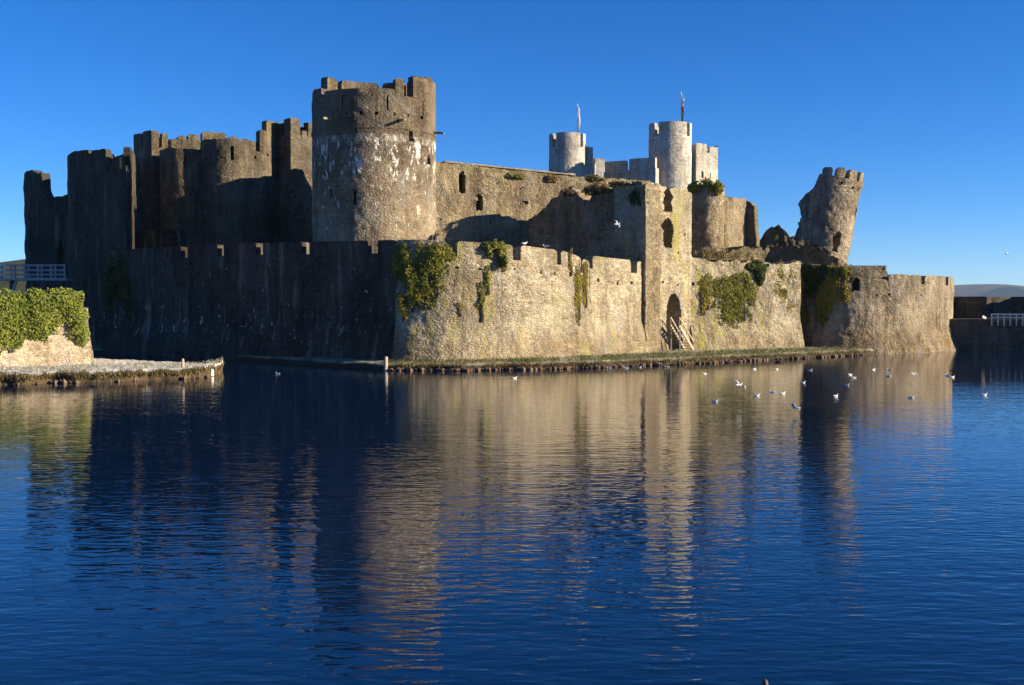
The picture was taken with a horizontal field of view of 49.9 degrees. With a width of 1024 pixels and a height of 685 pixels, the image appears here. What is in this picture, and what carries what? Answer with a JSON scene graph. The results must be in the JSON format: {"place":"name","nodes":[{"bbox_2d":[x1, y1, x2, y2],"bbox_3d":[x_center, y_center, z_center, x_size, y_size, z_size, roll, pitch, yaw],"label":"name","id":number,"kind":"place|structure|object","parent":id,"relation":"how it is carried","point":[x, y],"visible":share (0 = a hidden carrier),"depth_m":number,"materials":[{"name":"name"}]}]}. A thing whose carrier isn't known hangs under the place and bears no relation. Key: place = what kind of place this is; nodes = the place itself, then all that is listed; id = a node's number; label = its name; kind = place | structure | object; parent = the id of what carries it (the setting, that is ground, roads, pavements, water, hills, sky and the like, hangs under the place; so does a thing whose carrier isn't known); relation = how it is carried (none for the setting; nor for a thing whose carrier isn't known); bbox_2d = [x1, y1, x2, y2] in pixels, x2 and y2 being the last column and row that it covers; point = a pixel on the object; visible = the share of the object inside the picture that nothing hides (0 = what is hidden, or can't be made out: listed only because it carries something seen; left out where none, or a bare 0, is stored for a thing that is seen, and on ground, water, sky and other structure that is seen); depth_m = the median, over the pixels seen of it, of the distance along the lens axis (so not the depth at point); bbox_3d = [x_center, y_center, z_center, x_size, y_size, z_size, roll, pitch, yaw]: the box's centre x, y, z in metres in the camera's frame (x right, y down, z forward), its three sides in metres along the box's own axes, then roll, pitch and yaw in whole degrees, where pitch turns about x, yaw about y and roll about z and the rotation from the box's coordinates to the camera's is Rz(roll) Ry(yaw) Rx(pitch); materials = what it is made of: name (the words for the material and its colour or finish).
{"place":"outdoors","nodes":[
{"label":"outdoors","id":0,"kind":"place"},
{"bbox_2d":[0,259,25,297],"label":"hills","id":1,"kind":"structure","parent":0,"point":[20,285],"depth_m":301.88,"materials":[{"name":"grey"}]},
{"bbox_2d":[0,358,224,384],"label":"shore bank","id":2,"kind":"structure","parent":0,"point":[93,377],"depth_m":59.31,"materials":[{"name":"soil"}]},
{"bbox_2d":[0,300,93,366],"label":"bank wall","id":3,"kind":"structure","parent":2,"relation":"on","point":[60,348],"depth_m":62.90,"materials":[{"name":"stone"}]},
{"bbox_2d":[0,286,89,354],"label":"ivy","id":4,"kind":"object","parent":3,"relation":"attached to","point":[18,313],"visible":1,"depth_m":62.00,"materials":[{"name":"green plant"}]},
{"bbox_2d":[0,356,222,372],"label":"frosted grass","id":5,"kind":"structure","parent":2,"relation":"on","point":[73,367],"depth_m":60.39,"materials":[{"name":"beige plant"}]},
{"bbox_2d":[13,371,220,384],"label":"bank stones","id":6,"kind":"object","parent":2,"relation":"on","point":[135,379],"visible":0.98,"depth_m":57.15,"materials":[{"name":"grey stone"}]},
{"bbox_2d":[92,346,873,370],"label":"island ground","id":7,"kind":"structure","parent":0,"point":[372,364],"depth_m":73.32,"materials":[{"name":"green plant"}]},
{"bbox_2d":[23,170,68,300],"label":"ruined tower","id":8,"kind":"structure","parent":7,"relation":"on","point":[46,225],"depth_m":104.03,"materials":[{"name":"stone"}]},
{"bbox_2d":[67,147,135,345],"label":"notched tower","id":9,"kind":"structure","parent":7,"relation":"on","point":[101,194],"depth_m":92.95,"materials":[{"name":"stone"}]},
{"bbox_2d":[133,130,175,230],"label":"square tower","id":10,"kind":"structure","parent":7,"relation":"on","point":[149,145],"depth_m":105.16,"materials":[{"name":"stone"}]},
{"bbox_2d":[136,229,185,248],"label":"wall","id":11,"kind":"structure","parent":7,"relation":"on","point":[159,238],"depth_m":99.19,"materials":[{"name":"stone"}]},
{"bbox_2d":[159,120,280,246],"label":"gatehouse","id":12,"kind":"object","parent":7,"relation":"on","point":[217,188],"visible":0.45,"depth_m":101.68,"materials":[{"name":"stone"}]},
{"bbox_2d":[98,240,396,359],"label":"curtain wall","id":13,"kind":"structure","parent":7,"relation":"on","point":[330,299],"depth_m":78.41,"materials":[{"name":"stone"}]},
{"bbox_2d":[103,251,132,321],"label":"ivy","id":14,"kind":"object","parent":13,"relation":"attached to","point":[110,291],"visible":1,"depth_m":88.46,"materials":[{"name":"green plant"}]},
{"bbox_2d":[278,117,312,242],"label":"square tower","id":15,"kind":"structure","parent":7,"relation":"on","point":[295,179],"depth_m":104.46,"materials":[{"name":"stone"}]},
{"bbox_2d":[311,76,443,251],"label":"round tower","id":16,"kind":"structure","parent":7,"relation":"on","point":[373,161],"depth_m":83.35,"materials":[{"name":"stone"}]},
{"bbox_2d":[384,356,387,370],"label":"wooden post","id":17,"kind":"object","parent":7,"relation":"on","point":[385,363],"visible":0.79,"depth_m":67.20,"materials":[{"name":"white wood"}]},
{"bbox_2d":[392,240,596,360],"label":"corner bastion","id":18,"kind":"object","parent":7,"relation":"on","point":[529,309],"visible":0.8,"depth_m":71.21,"materials":[{"name":"stone"}]},
{"bbox_2d":[391,247,423,320],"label":"ivy","id":19,"kind":"object","parent":18,"relation":"attached to","point":[400,300],"visible":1,"depth_m":69.96,"materials":[{"name":"green plant"}]},
{"bbox_2d":[390,237,456,311],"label":"ivy","id":20,"kind":"object","parent":18,"relation":"attached to","point":[416,284],"visible":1,"depth_m":69.75,"materials":[{"name":"green plant"}]},
{"bbox_2d":[455,265,490,321],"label":"ivy","id":21,"kind":"object","parent":18,"relation":"attached to","point":[486,283],"visible":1,"depth_m":70.70,"materials":[{"name":"green plant"}]},
{"bbox_2d":[480,238,508,271],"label":"ivy","id":22,"kind":"object","parent":18,"relation":"attached to","point":[501,253],"visible":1,"depth_m":70.79,"materials":[{"name":"green plant"}]},
{"bbox_2d":[568,248,588,326],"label":"ivy","id":23,"kind":"object","parent":18,"relation":"attached to","point":[579,282],"visible":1,"depth_m":75.86,"materials":[{"name":"plant"}]},
{"bbox_2d":[436,161,650,259],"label":"great hall","id":24,"kind":"structure","parent":7,"relation":"on","point":[480,203],"depth_m":90.28,"materials":[{"name":"stone"}]},
{"bbox_2d":[505,172,524,179],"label":"grass tuft","id":25,"kind":"object","parent":24,"relation":"on","point":[520,176],"visible":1,"depth_m":90.77,"materials":[{"name":"green plant"}]},
{"bbox_2d":[547,174,606,182],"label":"shrub","id":26,"kind":"object","parent":24,"relation":"attached to","point":[590,178],"visible":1,"depth_m":93.50,"materials":[{"name":"green plant"}]},
{"bbox_2d":[549,132,592,176],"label":"gatehouse tower","id":27,"kind":"structure","parent":7,"relation":"on","point":[568,151],"depth_m":127.43,"materials":[{"name":"grey stone"}]},
{"bbox_2d":[577,104,579,131],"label":"flagpole","id":28,"kind":"object","parent":27,"relation":"on","point":[578,121],"visible":0.65,"depth_m":129.09,"materials":[{"name":"white fabric"}]},
{"bbox_2d":[528,181,691,351],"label":"gate turret","id":29,"kind":"object","parent":7,"relation":"on","point":[653,233],"visible":0.62,"depth_m":84.20,"materials":[{"name":"stone"}]},
{"bbox_2d":[562,180,628,196],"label":"shrub","id":30,"kind":"object","parent":29,"relation":"on","point":[594,188],"visible":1,"depth_m":85.03,"materials":[{"name":"green plant"}]},
{"bbox_2d":[627,184,641,207],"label":"ivy","id":31,"kind":"object","parent":29,"relation":"attached to","point":[633,196],"visible":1,"depth_m":81.86,"materials":[{"name":"green plant"}]},
{"bbox_2d":[572,157,658,182],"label":"gatehouse wall","id":32,"kind":"structure","parent":7,"relation":"on","point":[645,169],"depth_m":127.13,"materials":[{"name":"grey stone"}]},
{"bbox_2d":[584,256,652,354],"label":"curtain wall","id":33,"kind":"structure","parent":7,"relation":"on","point":[616,303],"depth_m":79.16,"materials":[{"name":"stone"}]},
{"bbox_2d":[388,353,862,370],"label":"shoreline stones","id":34,"kind":"object","parent":7,"relation":"on","point":[569,367],"visible":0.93,"depth_m":69.84,"materials":[{"name":"brown stone"}]},
{"bbox_2d":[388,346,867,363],"bbox_3d":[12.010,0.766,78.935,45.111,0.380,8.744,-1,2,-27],"label":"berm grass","id":35,"kind":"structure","parent":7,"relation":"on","point":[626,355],"depth_m":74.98,"materials":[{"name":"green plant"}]},
{"bbox_2d":[388,349,867,368],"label":"shore grass","id":36,"kind":"structure","parent":7,"relation":"on","point":[454,365],"depth_m":70.48,"materials":[{"name":"green plant"}]},
{"bbox_2d":[648,121,691,190],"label":"gatehouse tower","id":37,"kind":"structure","parent":7,"relation":"on","point":[669,146],"depth_m":127.05,"materials":[{"name":"grey stone"}]},
{"bbox_2d":[680,92,683,120],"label":"flagpole","id":38,"kind":"object","parent":37,"relation":"on","point":[682,107],"visible":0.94,"depth_m":129.06,"materials":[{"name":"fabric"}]},
{"bbox_2d":[670,317,693,350],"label":"wooden steps","id":39,"kind":"structure","parent":7,"relation":"on","point":[680,330],"depth_m":83.10,"materials":[{"name":"beige wood"}]},
{"bbox_2d":[691,143,717,183],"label":"gatehouse tower","id":40,"kind":"structure","parent":7,"relation":"on","point":[704,161],"depth_m":130.38,"materials":[{"name":"grey stone"}]},
{"bbox_2d":[688,184,724,259],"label":"round turret","id":41,"kind":"object","parent":7,"relation":"on","point":[708,218],"visible":0.34,"depth_m":90.36,"materials":[{"name":"stone"}]},
{"bbox_2d":[687,177,724,195],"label":"bush","id":42,"kind":"object","parent":41,"relation":"on","point":[694,186],"visible":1,"depth_m":90.02,"materials":[{"name":"green plant"}]},
{"bbox_2d":[724,196,759,248],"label":"broken wall","id":43,"kind":"structure","parent":7,"relation":"on","point":[741,221],"depth_m":97.83,"materials":[{"name":"stone"}]},
{"bbox_2d":[690,257,803,349],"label":"curtain wall","id":44,"kind":"structure","parent":7,"relation":"on","point":[773,324],"depth_m":88.06,"materials":[{"name":"stone"}]},
{"bbox_2d":[698,271,716,314],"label":"ivy","id":45,"kind":"object","parent":44,"relation":"attached to","point":[706,290],"visible":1,"depth_m":86.29,"materials":[{"name":"plant"}]},
{"bbox_2d":[694,246,743,261],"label":"bracken","id":46,"kind":"object","parent":44,"relation":"on","point":[712,252],"visible":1,"depth_m":86.58,"materials":[{"name":"brown plant"}]},
{"bbox_2d":[711,271,758,328],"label":"ivy","id":47,"kind":"object","parent":44,"relation":"attached to","point":[733,303],"visible":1,"depth_m":87.32,"materials":[{"name":"green plant"}]},
{"bbox_2d":[745,259,768,286],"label":"ivy","id":48,"kind":"object","parent":44,"relation":"attached to","point":[758,267],"visible":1,"depth_m":88.02,"materials":[{"name":"green plant"}]},
{"bbox_2d":[770,260,796,311],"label":"lichen growth","id":49,"kind":"object","parent":44,"relation":"attached to","point":[785,295],"visible":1,"depth_m":89.32,"materials":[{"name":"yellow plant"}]},
{"bbox_2d":[760,224,830,254],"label":"masonry rubble","id":50,"kind":"object","parent":7,"relation":"on","point":[777,236],"visible":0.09,"depth_m":100.36,"materials":[{"name":"stone"}]},
{"bbox_2d":[795,167,863,263],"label":"leaning tower","id":51,"kind":"structure","parent":7,"relation":"on","point":[828,204],"depth_m":105.09,"materials":[{"name":"stone"}]},
{"bbox_2d":[800,263,957,353],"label":"bastion","id":52,"kind":"object","parent":7,"relation":"on","point":[883,311],"visible":0.8,"depth_m":90.53,"materials":[{"name":"stone"}]},
{"bbox_2d":[724,244,851,266],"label":"masonry rubble","id":53,"kind":"object","parent":52,"relation":"on","point":[815,254],"visible":0.12,"depth_m":95.98,"materials":[{"name":"stone"}]},
{"bbox_2d":[803,295,828,325],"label":"ivy","id":54,"kind":"object","parent":52,"relation":"attached to","point":[817,316],"visible":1,"depth_m":91.28,"materials":[{"name":"green plant"}]},
{"bbox_2d":[800,262,838,297],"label":"ivy","id":55,"kind":"object","parent":52,"relation":"attached to","point":[815,276],"visible":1,"depth_m":91.40,"materials":[{"name":"green plant"}]},
{"bbox_2d":[815,263,853,323],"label":"ivy","id":56,"kind":"object","parent":52,"relation":"attached to","point":[831,282],"visible":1,"depth_m":90.07,"materials":[{"name":"green plant"}]},
{"bbox_2d":[0,350,1023,684],"bbox_3d":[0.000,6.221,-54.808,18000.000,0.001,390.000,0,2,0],"label":"water","id":57,"kind":"structure","parent":0,"point":[234,522],"depth_m":20.68,"materials":[{"name":"blue liquid"}]},
{"bbox_2d":[0,264,75,293],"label":"footbridge","id":58,"kind":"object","parent":57,"relation":"in","point":[13,283],"visible":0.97,"depth_m":92.77,"materials":[{"name":"white paint"}]},
{"bbox_2d":[761,679,767,684],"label":"wooden stake","id":59,"kind":"object","parent":57,"relation":"in","point":[764,681],"visible":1,"depth_m":11.42,"materials":[{"name":"wood"}]},
{"bbox_2d":[0,0,1023,285],"label":"sky","id":60,"kind":"structure","parent":0,"point":[924,99],"materials":[{"name":"blue"}]},
{"bbox_2d":[949,318,1023,350],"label":"dam wall","id":61,"kind":"structure","parent":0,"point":[975,334],"depth_m":95.69,"materials":[{"name":"stone"}]},
{"bbox_2d":[953,297,1023,317],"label":"parapet wall","id":62,"kind":"structure","parent":61,"relation":"on","point":[973,307],"depth_m":101.78,"materials":[{"name":"stone"}]},
{"bbox_2d":[991,314,1023,325],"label":"railing","id":63,"kind":"object","parent":61,"relation":"on","point":[1010,317],"visible":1,"depth_m":95.04,"materials":[{"name":"white metal"}]},
{"bbox_2d":[954,284,1023,296],"bbox_3d":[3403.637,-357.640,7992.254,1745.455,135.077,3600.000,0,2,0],"label":"hills","id":64,"kind":"structure","parent":0,"point":[973,290],"depth_m":7368.55,"materials":[{"name":"grey"}]},
{"bbox_2d":[985,287,1023,296],"bbox_3d":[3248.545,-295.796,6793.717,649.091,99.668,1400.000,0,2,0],"label":"hills","id":65,"kind":"structure","parent":0,"point":[1008,292],"depth_m":6687.52,"materials":[{"name":"grey"}]}
]}

